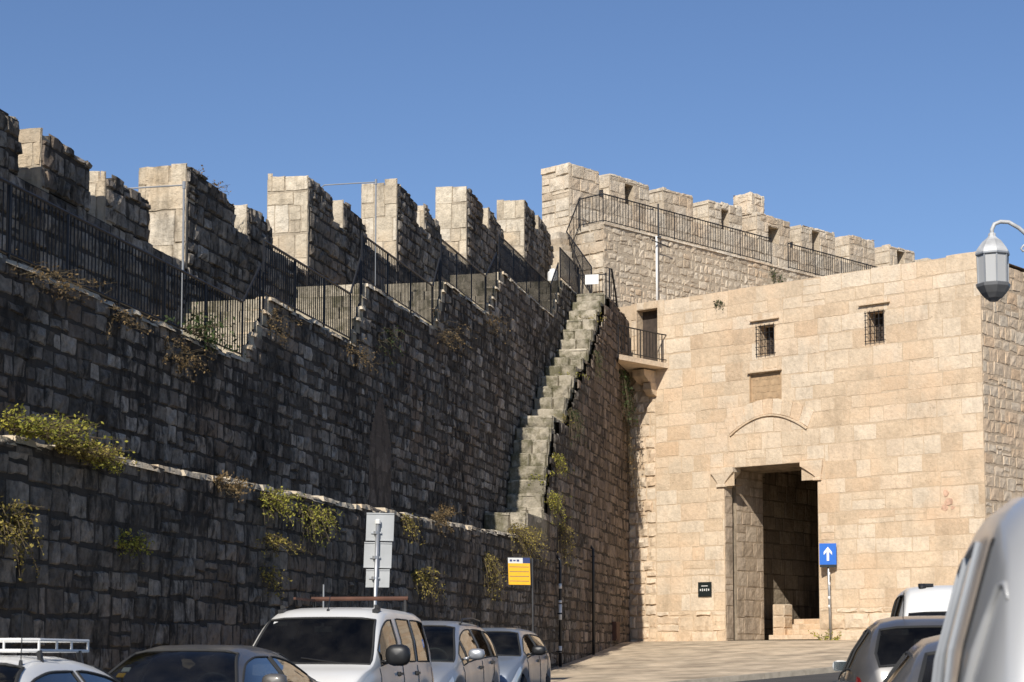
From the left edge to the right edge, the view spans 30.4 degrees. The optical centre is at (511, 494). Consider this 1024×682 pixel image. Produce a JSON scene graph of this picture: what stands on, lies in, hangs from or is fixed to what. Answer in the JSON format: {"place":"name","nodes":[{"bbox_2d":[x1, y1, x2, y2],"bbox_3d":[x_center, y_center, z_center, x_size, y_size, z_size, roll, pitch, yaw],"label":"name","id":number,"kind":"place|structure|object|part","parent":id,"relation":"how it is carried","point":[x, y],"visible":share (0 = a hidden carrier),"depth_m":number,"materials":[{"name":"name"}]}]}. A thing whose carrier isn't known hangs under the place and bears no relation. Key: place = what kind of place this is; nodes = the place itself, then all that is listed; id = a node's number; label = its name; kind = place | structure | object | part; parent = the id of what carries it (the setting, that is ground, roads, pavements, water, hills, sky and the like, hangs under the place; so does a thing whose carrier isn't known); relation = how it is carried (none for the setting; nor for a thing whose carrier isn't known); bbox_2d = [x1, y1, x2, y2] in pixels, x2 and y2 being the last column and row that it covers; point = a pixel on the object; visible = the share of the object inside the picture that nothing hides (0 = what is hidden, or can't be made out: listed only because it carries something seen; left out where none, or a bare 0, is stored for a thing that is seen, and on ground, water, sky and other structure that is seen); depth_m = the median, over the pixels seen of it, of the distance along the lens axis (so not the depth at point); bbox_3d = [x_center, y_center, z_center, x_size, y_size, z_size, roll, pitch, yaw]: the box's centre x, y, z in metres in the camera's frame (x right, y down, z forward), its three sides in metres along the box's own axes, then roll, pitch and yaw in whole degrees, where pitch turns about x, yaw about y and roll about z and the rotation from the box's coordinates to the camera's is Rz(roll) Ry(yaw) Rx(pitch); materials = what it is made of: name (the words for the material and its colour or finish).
{"place":"outdoors","nodes":[
{"label":"outdoors","id":0,"kind":"place"},
{"bbox_2d":[0,0,1023,267],"label":"sky","id":1,"kind":"structure","parent":0,"point":[896,123],"materials":[{"name":"blue"}]},
{"bbox_2d":[551,640,857,681],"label":"pavement","id":2,"kind":"structure","parent":0,"point":[647,661],"depth_m":48.16,"materials":[{"name":"stone"}]},
{"bbox_2d":[363,513,393,607],"bbox_3d":[-2.257,1.963,31.922,0.521,3.332,0.115,1,-5,-7],"label":"road sign","id":3,"kind":"object","parent":2,"relation":"on","point":[377,553],"visible":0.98,"depth_m":32.04,"materials":[{"name":"metal"}]},
{"bbox_2d":[507,557,533,631],"bbox_3d":[0.185,2.681,39.928,0.567,2.731,0.116,0,-5,0],"label":"bus stop sign","id":4,"kind":"object","parent":2,"relation":"on","point":[520,569],"visible":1,"depth_m":39.99,"materials":[{"name":"yellow metal"}]},
{"bbox_2d":[808,629,841,639],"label":"weed","id":5,"kind":"object","parent":2,"relation":"on","point":[827,638],"visible":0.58,"depth_m":54.64,"materials":[{"name":"green plant"}]},
{"bbox_2d":[819,543,836,639],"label":"one way sign","id":6,"kind":"object","parent":2,"relation":"on","point":[827,555],"visible":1,"depth_m":54.97,"materials":[{"name":"metal"}]},
{"bbox_2d":[736,672,840,681],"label":"road","id":7,"kind":"structure","parent":0,"point":[829,677],"depth_m":41.06,"materials":[{"name":"grey asphalt"}]},
{"bbox_2d":[0,610,119,681],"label":"parked car","id":8,"kind":"object","parent":7,"relation":"on","point":[39,667],"visible":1,"depth_m":13.92,"materials":[{"name":"white paint"}]},
{"bbox_3d":[-3.313,1.466,13.609,0.244,0.393,1.153,-1,-5,10],"label":"side window","id":9,"kind":"part","parent":8,"relation":"part of","materials":[{"name":"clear glass"}]},
{"bbox_3d":[-3.114,1.527,14.669,0.234,0.329,0.893,-1,-5,10],"label":"side window","id":10,"kind":"part","parent":8,"relation":"part of","materials":[{"name":"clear glass"}]},
{"bbox_3d":[-3.742,1.514,15.179,1.482,0.339,0.722,-1,-5,10],"label":"rear window","id":11,"kind":"part","parent":8,"relation":"part of","materials":[{"name":"black glass"}]},
{"bbox_2d":[108,623,317,681],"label":"parked car","id":12,"kind":"object","parent":7,"relation":"on","point":[204,663],"visible":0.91,"depth_m":18.22,"materials":[{"name":"grey paint"}]},
{"bbox_3d":[-2.463,1.767,18.401,0.244,0.393,1.153,-1,-5,10],"label":"side window","id":13,"kind":"part","parent":12,"relation":"part of","materials":[{"name":"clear glass"}]},
{"bbox_3d":[-2.264,1.827,19.461,0.234,0.329,0.893,-1,-5,10],"label":"side window","id":14,"kind":"part","parent":12,"relation":"part of","materials":[{"name":"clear glass"}]},
{"bbox_2d":[252,584,433,681],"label":"parked van","id":15,"kind":"object","parent":7,"relation":"on","point":[376,643],"visible":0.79,"depth_m":23.03,"materials":[{"name":"white paint"}]},
{"bbox_3d":[-1.548,1.815,23.135,0.144,0.593,0.925,-1,-5,10],"label":"side window","id":16,"kind":"part","parent":15,"relation":"part of","materials":[{"name":"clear glass"}]},
{"bbox_3d":[-1.365,1.869,24.149,0.150,0.560,0.705,-1,-5,10],"label":"side window","id":17,"kind":"part","parent":15,"relation":"part of","materials":[{"name":"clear glass"}]},
{"bbox_3d":[-1.226,1.939,24.948,0.156,0.558,0.775,-1,-5,10],"label":"side window","id":18,"kind":"part","parent":15,"relation":"part of","materials":[{"name":"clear glass"}]},
{"bbox_2d":[421,617,499,681],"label":"parked car","id":19,"kind":"object","parent":7,"relation":"on","point":[460,651],"visible":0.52,"depth_m":28.12,"materials":[{"name":"silver metal"}]},
{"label":"side window","id":20,"kind":"part","parent":19,"relation":"part of","materials":[{"name":"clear glass"}]},
{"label":"side window","id":21,"kind":"part","parent":19,"relation":"part of","materials":[{"name":"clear glass"}]},
{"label":"side window","id":22,"kind":"part","parent":19,"relation":"part of","materials":[{"name":"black glass"}]},
{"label":"side window","id":23,"kind":"part","parent":19,"relation":"part of","materials":[{"name":"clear glass"}]},
{"bbox_2d":[468,620,550,681],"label":"parked car","id":24,"kind":"object","parent":7,"relation":"on","point":[523,655],"visible":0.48,"depth_m":32.51,"materials":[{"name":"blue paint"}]},
{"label":"side window","id":25,"kind":"part","parent":24,"relation":"part of","materials":[{"name":"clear glass"}]},
{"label":"side window","id":26,"kind":"part","parent":24,"relation":"part of","materials":[{"name":"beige glass"}]},
{"bbox_2d":[833,634,940,681],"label":"parked car","id":27,"kind":"object","parent":7,"relation":"on","point":[915,663],"visible":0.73,"depth_m":11.00,"materials":[{"name":"grey paint"}]},
{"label":"side window","id":28,"kind":"part","parent":27,"relation":"part of","materials":[{"name":"grey glass"}]},
{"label":"rear window","id":29,"kind":"part","parent":27,"relation":"part of","materials":[{"name":"black glass"}]},
{"bbox_2d":[832,595,944,681],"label":"parked car","id":30,"kind":"object","parent":7,"relation":"on","point":[881,647],"visible":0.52,"depth_m":16.23,"materials":[{"name":"grey paint"}]},
{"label":"side window","id":31,"kind":"part","parent":30,"relation":"part of","materials":[{"name":"black glass"}]},
{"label":"side window","id":32,"kind":"part","parent":30,"relation":"part of","materials":[{"name":"black glass"}]},
{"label":"rear window","id":33,"kind":"part","parent":30,"relation":"part of","materials":[{"name":"black glass"}]},
{"bbox_2d":[890,583,952,616],"bbox_3d":[6.372,2.298,27.176,2.410,1.900,4.936,-1,-5,9],"label":"parked van","id":34,"kind":"object","parent":7,"relation":"on","point":[926,599],"visible":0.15,"depth_m":25.11,"materials":[{"name":"white paint"}]},
{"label":"side window","id":35,"kind":"part","parent":34,"relation":"part of","materials":[{"name":"black glass"}]},
{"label":"side window","id":36,"kind":"part","parent":34,"relation":"part of","materials":[{"name":"black glass"}]},
{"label":"rear window","id":37,"kind":"part","parent":34,"relation":"part of","materials":[{"name":"black glass"}]},
{"bbox_2d":[931,496,1023,681],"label":"parked van","id":38,"kind":"object","parent":7,"relation":"on","point":[981,639],"visible":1,"depth_m":4.56,"materials":[{"name":"silver metal"}]},
{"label":"side window","id":39,"kind":"part","parent":38,"relation":"part of","materials":[{"name":"grey glass"}]},
{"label":"side window","id":40,"kind":"part","parent":38,"relation":"part of","materials":[{"name":"grey glass"}]},
{"bbox_2d":[975,220,1023,301],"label":"street lamp","id":41,"kind":"object","parent":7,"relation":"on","point":[992,254],"visible":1,"depth_m":22.19,"materials":[{"name":"white glass"}]},
{"bbox_3d":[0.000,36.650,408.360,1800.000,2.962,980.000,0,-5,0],"label":"ground","id":42,"kind":"structure","parent":0,"visible":0},
{"bbox_2d":[0,109,599,528],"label":"rampart wall","id":43,"kind":"structure","parent":42,"relation":"on","point":[426,425],"depth_m":33.45,"materials":[{"name":"stone"}]},
{"bbox_2d":[6,249,115,310],"bbox_3d":[-5.498,-2.639,23.338,0.733,0.503,2.414,-1,-5,12],"label":"wall plant","id":44,"kind":"object","parent":43,"relation":"attached to","point":[42,275],"depth_m":23.27,"materials":[{"name":"brown plant"}]},
{"bbox_2d":[0,177,260,356],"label":"iron railing","id":45,"kind":"object","parent":43,"relation":"on","point":[11,185],"visible":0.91,"depth_m":25.71,"materials":[{"name":"black metal"}]},
{"bbox_2d":[101,288,159,339],"bbox_3d":[-5.186,-2.347,25.280,0.522,0.734,1.445,-1,-5,16],"label":"wall plant","id":46,"kind":"object","parent":43,"relation":"attached to","point":[127,314],"depth_m":25.33,"materials":[{"name":"brown plant"}]},
{"bbox_2d":[131,181,185,333],"bbox_3d":[-5.669,-3.556,29.862,1.152,2.790,0.154,-1,-5,16],"label":"lamp mast","id":47,"kind":"object","parent":43,"relation":"on","point":[183,184],"visible":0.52,"depth_m":29.79,"materials":[{"name":"grey metal"}]},
{"bbox_2d":[162,334,215,381],"bbox_3d":[-4.724,-1.952,27.203,0.580,0.707,1.427,-2,-5,20],"label":"wall plant","id":48,"kind":"object","parent":43,"relation":"attached to","point":[178,358],"depth_m":27.21,"materials":[{"name":"brown plant"}]},
{"bbox_2d":[164,302,245,355],"bbox_3d":[-4.474,-2.449,27.906,0.671,0.622,2.273,-1,-5,9],"label":"wall plant","id":49,"kind":"object","parent":43,"relation":"attached to","point":[199,328],"depth_m":27.87,"materials":[{"name":"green plant"}]},
{"bbox_2d":[196,165,230,192],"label":"caper plant","id":50,"kind":"object","parent":43,"relation":"attached to","point":[215,184],"visible":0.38,"depth_m":33.59,"materials":[{"name":"green plant"}]},
{"bbox_2d":[260,305,301,345],"bbox_3d":[-3.822,-2.800,31.157,0.587,0.762,1.373,-2,-5,18],"label":"wall plant","id":51,"kind":"object","parent":43,"relation":"attached to","point":[275,310],"depth_m":31.17,"materials":[{"name":"green plant"}]},
{"bbox_2d":[262,239,360,340],"bbox_3d":[-3.514,-3.679,33.704,0.044,2.246,5.302,-1,-5,13],"label":"iron railing","id":52,"kind":"object","parent":43,"relation":"on","point":[325,279],"visible":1,"depth_m":33.44,"materials":[{"name":"black metal"}]},
{"bbox_2d":[322,179,376,285],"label":"lamp mast","id":53,"kind":"object","parent":43,"relation":"on","point":[375,182],"visible":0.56,"depth_m":40.03,"materials":[{"name":"grey metal"}]},
{"bbox_2d":[340,338,381,373],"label":"wall plant","id":54,"kind":"object","parent":43,"relation":"attached to","point":[357,352],"depth_m":35.48,"materials":[{"name":"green plant"}]},
{"bbox_2d":[376,326,415,364],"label":"wall plant","id":55,"kind":"object","parent":43,"relation":"attached to","point":[387,331],"depth_m":37.55,"materials":[{"name":"green plant"}]},
{"bbox_2d":[361,233,439,324],"bbox_3d":[-2.262,-4.467,39.264,0.044,2.184,5.804,-1,-5,13],"label":"iron railing","id":56,"kind":"object","parent":43,"relation":"on","point":[409,306],"visible":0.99,"depth_m":38.93,"materials":[{"name":"black metal"}]},
{"bbox_2d":[432,308,476,359],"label":"wall plant","id":57,"kind":"object","parent":43,"relation":"attached to","point":[445,335],"depth_m":41.91,"materials":[{"name":"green plant"}]},
{"bbox_2d":[440,238,496,309],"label":"iron railing","id":58,"kind":"object","parent":43,"relation":"on","point":[486,283],"visible":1,"depth_m":44.81,"materials":[{"name":"black metal"}]},
{"bbox_2d":[485,314,513,344],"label":"wall plant","id":59,"kind":"object","parent":43,"relation":"attached to","point":[494,322],"depth_m":46.31,"materials":[{"name":"green plant"}]},
{"bbox_2d":[498,234,558,312],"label":"iron railing","id":60,"kind":"object","parent":43,"relation":"on","point":[546,292],"visible":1,"depth_m":51.16,"materials":[{"name":"black metal"}]},
{"bbox_2d":[548,268,554,280],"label":"water tank","id":61,"kind":"object","parent":43,"relation":"on","point":[551,273],"visible":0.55,"depth_m":56.70,"materials":[{"name":"white paint"}]},
{"bbox_2d":[559,247,578,293],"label":"iron railing","id":62,"kind":"object","parent":43,"relation":"on","point":[565,263],"visible":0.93,"depth_m":56.73,"materials":[{"name":"black metal"}]},
{"bbox_2d":[0,298,630,672],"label":"retaining wall","id":63,"kind":"structure","parent":42,"relation":"on","point":[194,579],"depth_m":27.19,"materials":[{"name":"stone"}]},
{"bbox_2d":[0,496,43,580],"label":"wall plant","id":64,"kind":"object","parent":63,"relation":"attached to","point":[20,527],"depth_m":20.07,"materials":[{"name":"green plant"}]},
{"bbox_2d":[0,403,129,450],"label":"wall plant","id":65,"kind":"object","parent":63,"relation":"attached to","point":[45,430],"depth_m":20.45,"materials":[{"name":"green plant"}]},
{"bbox_2d":[52,435,139,470],"bbox_3d":[-4.831,-0.495,21.690,0.571,0.331,1.924,-1,-5,14],"label":"wall plant","id":66,"kind":"object","parent":63,"relation":"attached to","point":[88,452],"depth_m":21.54,"materials":[{"name":"green plant"}]},
{"bbox_2d":[84,444,134,476],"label":"wall plant","id":67,"kind":"object","parent":63,"relation":"attached to","point":[111,466],"depth_m":22.12,"materials":[{"name":"green plant"}]},
{"bbox_2d":[114,528,154,563],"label":"wall plant","id":68,"kind":"object","parent":63,"relation":"attached to","point":[129,544],"depth_m":22.93,"materials":[{"name":"green plant"}]},
{"bbox_2d":[213,470,255,501],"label":"wall plant","id":69,"kind":"object","parent":63,"relation":"attached to","point":[232,486],"depth_m":26.20,"materials":[{"name":"brown plant"}]},
{"bbox_2d":[259,564,291,600],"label":"wall plant","id":70,"kind":"object","parent":63,"relation":"attached to","point":[270,576],"depth_m":27.76,"materials":[{"name":"green plant"}]},
{"bbox_2d":[258,485,307,528],"bbox_3d":[-3.418,0.175,27.869,0.512,0.618,1.794,-1,-5,14],"label":"wall plant","id":71,"kind":"object","parent":63,"relation":"attached to","point":[274,498],"depth_m":27.84,"materials":[{"name":"green plant"}]},
{"bbox_2d":[253,532,312,557],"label":"wall plant","id":72,"kind":"object","parent":63,"relation":"attached to","point":[276,541],"depth_m":27.86,"materials":[{"name":"green plant"}]},
{"bbox_2d":[297,501,342,547],"bbox_3d":[-2.998,0.488,29.775,0.513,0.725,1.876,-1,-5,14],"label":"wall plant","id":73,"kind":"object","parent":63,"relation":"attached to","point":[316,514],"depth_m":29.66,"materials":[{"name":"green plant"}]},
{"bbox_2d":[401,513,422,544],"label":"wall plant","id":74,"kind":"object","parent":63,"relation":"attached to","point":[409,520],"depth_m":34.96,"materials":[{"name":"green plant"}]},
{"bbox_2d":[411,566,447,601],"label":"wall plant","id":75,"kind":"object","parent":63,"relation":"attached to","point":[421,579],"depth_m":35.72,"materials":[{"name":"green plant"}]},
{"bbox_2d":[430,502,464,536],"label":"wall plant","id":76,"kind":"object","parent":63,"relation":"attached to","point":[441,517],"depth_m":37.11,"materials":[{"name":"brown plant"}]},
{"bbox_2d":[482,551,507,603],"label":"wall plant","id":77,"kind":"object","parent":63,"relation":"attached to","point":[488,563],"depth_m":41.10,"materials":[{"name":"green plant"}]},
{"bbox_2d":[507,522,553,566],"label":"wall plant","id":78,"kind":"object","parent":63,"relation":"attached to","point":[522,532],"depth_m":43.78,"materials":[{"name":"green plant"}]},
{"bbox_2d":[484,293,609,543],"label":"stone staircase","id":79,"kind":"structure","parent":63,"relation":"on","point":[533,441],"depth_m":49.42,"materials":[{"name":"beige stone"}]},
{"bbox_2d":[520,471,554,485],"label":"step weed","id":80,"kind":"object","parent":79,"relation":"on","point":[532,478],"visible":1,"depth_m":47.81,"materials":[{"name":"green plant"}]},
{"bbox_2d":[575,312,606,321],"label":"step weed","id":81,"kind":"object","parent":79,"relation":"on","point":[592,317],"visible":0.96,"depth_m":55.91,"materials":[{"name":"green plant"}]},
{"bbox_2d":[579,268,622,374],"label":"stair gate","id":82,"kind":"structure","parent":79,"relation":"on","point":[592,279],"depth_m":57.75,"materials":[{"name":"black metal"}]},
{"bbox_2d":[544,490,571,528],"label":"wall plant","id":83,"kind":"object","parent":63,"relation":"attached to","point":[551,501],"depth_m":47.88,"materials":[{"name":"green plant"}]},
{"bbox_2d":[556,555,561,666],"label":"drainpipe","id":84,"kind":"object","parent":63,"relation":"attached to","point":[560,610],"visible":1,"depth_m":48.44,"materials":[{"name":"black plastic"}]},
{"bbox_2d":[552,452,574,477],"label":"wall plant","id":85,"kind":"object","parent":63,"relation":"attached to","point":[558,459],"depth_m":48.66,"materials":[{"name":"green plant"}]},
{"bbox_2d":[557,522,577,567],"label":"wall plant","id":86,"kind":"object","parent":63,"relation":"attached to","point":[563,531],"depth_m":49.21,"materials":[{"name":"green plant"}]},
{"bbox_2d":[566,407,585,445],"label":"wall plant","id":87,"kind":"object","parent":63,"relation":"attached to","point":[573,414],"depth_m":50.68,"materials":[{"name":"green plant"}]},
{"bbox_2d":[589,545,594,654],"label":"drainpipe","id":88,"kind":"object","parent":63,"relation":"attached to","point":[593,600],"visible":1,"depth_m":53.04,"materials":[{"name":"black plastic"}]},
{"bbox_2d":[593,350,606,381],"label":"wall plant","id":89,"kind":"object","parent":63,"relation":"attached to","point":[597,356],"depth_m":54.55,"materials":[{"name":"green plant"}]},
{"bbox_2d":[612,622,619,640],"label":"junction box","id":90,"kind":"object","parent":63,"relation":"attached to","point":[615,631],"visible":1,"depth_m":56.51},
{"bbox_2d":[616,623,619,638],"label":"door","id":91,"kind":"structure","parent":90,"relation":"in","point":[617,624],"depth_m":56.73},
{"bbox_2d":[619,369,637,428],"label":"ivy","id":92,"kind":"object","parent":63,"relation":"attached to","point":[624,377],"visible":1,"depth_m":58.90,"materials":[{"name":"green plant"}]},
{"bbox_2d":[541,162,931,373],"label":"crenellated wall","id":93,"kind":"structure","parent":42,"relation":"on","point":[627,256],"depth_m":65.41,"materials":[{"name":"stone"}]},
{"bbox_2d":[566,197,591,292],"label":"stair railing","id":94,"kind":"object","parent":93,"relation":"on","point":[589,269],"visible":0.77,"depth_m":60.89,"materials":[{"name":"black metal"}]},
{"bbox_2d":[651,204,670,299],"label":"white pipe","id":95,"kind":"object","parent":93,"relation":"attached to","point":[656,245],"visible":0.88,"depth_m":63.43,"materials":[{"name":"metal"}]},
{"bbox_2d":[578,193,771,263],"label":"iron railing","id":96,"kind":"object","parent":93,"relation":"on","point":[639,229],"visible":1,"depth_m":64.71,"materials":[{"name":"black metal"}]},
{"bbox_2d":[769,267,786,283],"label":"caper plant","id":97,"kind":"object","parent":93,"relation":"attached to","point":[774,276],"visible":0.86,"depth_m":68.28,"materials":[{"name":"green plant"}]},
{"bbox_2d":[787,243,875,275],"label":"iron railing","id":98,"kind":"object","parent":93,"relation":"on","point":[821,260],"visible":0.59,"depth_m":70.56,"materials":[{"name":"black metal"}]},
{"bbox_2d":[666,667,837,681],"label":"kerb","id":99,"kind":"structure","parent":42,"relation":"on","point":[757,676],"depth_m":41.55,"materials":[{"name":"concrete"}]},
{"bbox_2d":[618,251,1023,640],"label":"gate tower","id":100,"kind":"structure","parent":42,"relation":"on","point":[871,426],"depth_m":55.93,"materials":[{"name":"stone"}]},
{"bbox_2d":[622,416,640,500],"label":"ivy","id":101,"kind":"object","parent":100,"relation":"attached to","point":[629,447],"visible":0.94,"depth_m":59.11,"materials":[{"name":"green plant"}]},
{"bbox_2d":[618,325,667,397],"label":"balcony","id":102,"kind":"structure","parent":100,"relation":"attached to","point":[640,369],"depth_m":59.26,"materials":[{"name":"stone"}]},
{"bbox_2d":[637,308,657,360],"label":"upper doorway","id":103,"kind":"structure","parent":100,"relation":"in","point":[647,318],"depth_m":60.52,"materials":[{"name":"wood"}]},
{"bbox_2d":[698,582,711,596],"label":"wall plaque","id":104,"kind":"object","parent":100,"relation":"attached to","point":[704,589],"depth_m":58.00,"materials":[{"name":"black metal"}]},
{"bbox_2d":[713,300,724,310],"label":"caper plant","id":105,"kind":"object","parent":100,"relation":"attached to","point":[721,302],"visible":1,"depth_m":58.34,"materials":[{"name":"green plant"}]},
{"bbox_2d":[755,323,775,355],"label":"window","id":106,"kind":"structure","parent":100,"relation":"in","point":[765,333],"depth_m":57.52,"materials":[{"name":"metal"}]},
{"bbox_2d":[864,309,885,343],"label":"window","id":107,"kind":"structure","parent":100,"relation":"in","point":[875,319],"depth_m":55.07,"materials":[{"name":"metal"}]}
]}

